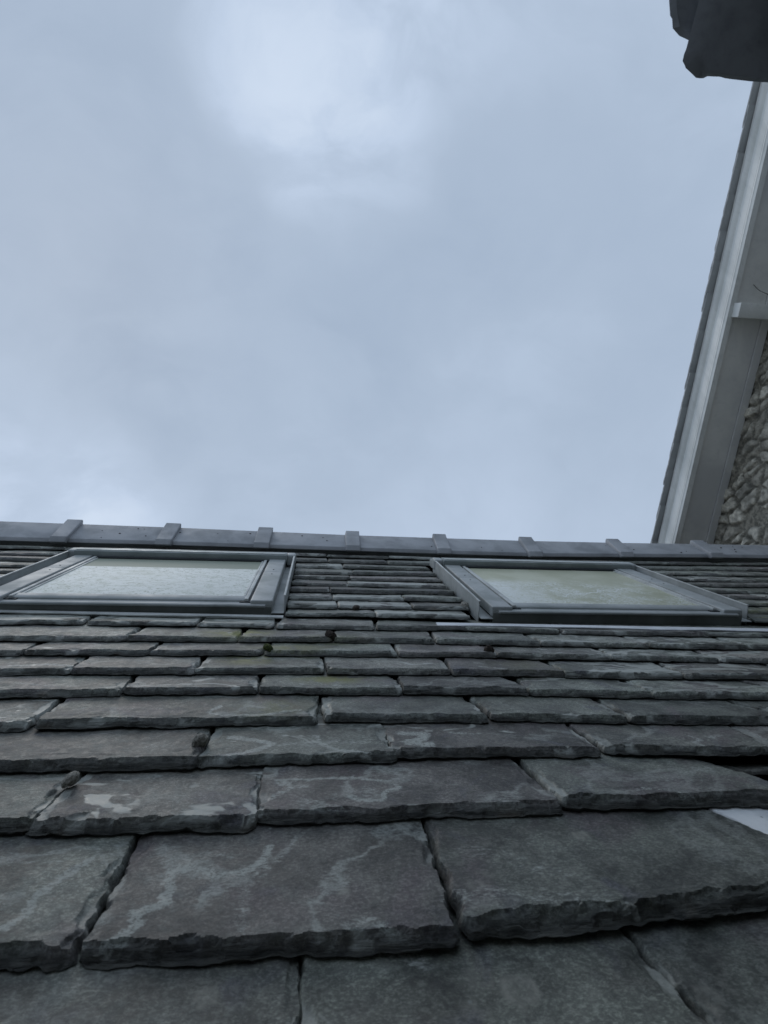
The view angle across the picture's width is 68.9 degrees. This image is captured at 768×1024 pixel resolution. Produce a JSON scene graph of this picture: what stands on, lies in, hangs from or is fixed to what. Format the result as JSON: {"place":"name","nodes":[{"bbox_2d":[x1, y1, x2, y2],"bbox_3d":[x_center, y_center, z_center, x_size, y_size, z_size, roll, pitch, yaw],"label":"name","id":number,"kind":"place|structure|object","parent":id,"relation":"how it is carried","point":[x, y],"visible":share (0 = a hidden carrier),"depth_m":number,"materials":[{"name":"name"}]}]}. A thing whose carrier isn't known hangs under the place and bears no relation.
{"place":"outdoors","nodes":[
{"label":"outdoors","id":0,"kind":"place"},
{"bbox_2d":[0,0,752,542],"label":"sky","id":1,"kind":"structure","parent":0,"point":[393,268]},
{"bbox_2d":[0,519,767,1023],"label":"slate roof house","id":2,"kind":"structure","parent":0,"point":[402,797],"depth_m":0.74,"materials":[{"name":"stone"}]},
{"bbox_2d":[61,771,79,788],"bbox_3d":[-0.391,0.333,0.698,0.024,0.016,0.020,-29,-16,-39],"label":"moss clump","id":3,"kind":"object","parent":2,"relation":"on","point":[70,779],"visible":1,"depth_m":0.69,"materials":[{"name":"grey plant"}]},
{"bbox_2d":[0,547,295,619],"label":"roof window","id":4,"kind":"structure","parent":2,"relation":"in","point":[81,578],"depth_m":1.65,"materials":[{"name":"grey glass"}]},
{"bbox_2d":[191,733,208,747],"bbox_3d":[-0.265,0.330,0.805,0.026,0.017,0.024,-52,-46,-1],"label":"moss clump","id":5,"kind":"object","parent":2,"relation":"on","point":[200,740],"visible":1,"depth_m":0.80,"materials":[{"name":"grey plant"}]},
{"bbox_2d":[263,643,272,651],"bbox_3d":[-0.248,0.291,1.200,0.026,0.016,0.022,24,-16,39],"label":"moss clump","id":6,"kind":"object","parent":2,"relation":"on","point":[267,647],"visible":1,"depth_m":1.19,"materials":[{"name":"green plant"}]},
{"bbox_2d":[325,630,336,641],"bbox_3d":[-0.124,0.289,1.303,0.032,0.020,0.027,47,-46,1],"label":"moss clump","id":7,"kind":"object","parent":2,"relation":"on","point":[330,634],"visible":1,"depth_m":1.29,"materials":[{"name":"black plant"}]},
{"bbox_2d":[352,605,359,609],"bbox_3d":[-0.078,0.268,1.565,0.021,0.015,0.024,-7,6,7],"label":"moss clump","id":8,"kind":"object","parent":2,"relation":"on","point":[356,607],"visible":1,"depth_m":1.56,"materials":[{"name":"plant"}]},
{"bbox_2d":[461,602,468,607],"bbox_3d":[0.240,0.275,1.650,0.024,0.021,0.031,30,-6,-39],"label":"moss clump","id":9,"kind":"object","parent":2,"relation":"on","point":[464,604],"visible":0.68,"depth_m":1.64,"materials":[{"name":"grey plant"}]},
{"bbox_2d":[484,645,494,652],"bbox_3d":[0.235,0.310,1.254,0.025,0.018,0.029,-3,-74,0],"label":"moss clump","id":10,"kind":"object","parent":2,"relation":"on","point":[488,648],"visible":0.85,"depth_m":1.25,"materials":[{"name":"black plant"}]},
{"bbox_2d":[430,558,751,625],"bbox_3d":[0.623,0.259,1.913,0.814,0.088,0.710,2,6,-7],"label":"roof window","id":11,"kind":"structure","parent":2,"relation":"in","point":[510,590],"depth_m":1.75,"materials":[{"name":"grey glass"}]},
{"bbox_2d":[650,82,767,544],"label":"neighbouring house","id":12,"kind":"structure","parent":0,"point":[715,486],"depth_m":3.18,"materials":[{"name":"paint"}]},
{"bbox_2d":[669,0,767,81],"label":"overhanging eave","id":13,"kind":"object","parent":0,"point":[727,39],"visible":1,"depth_m":0.66,"materials":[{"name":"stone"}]}
]}

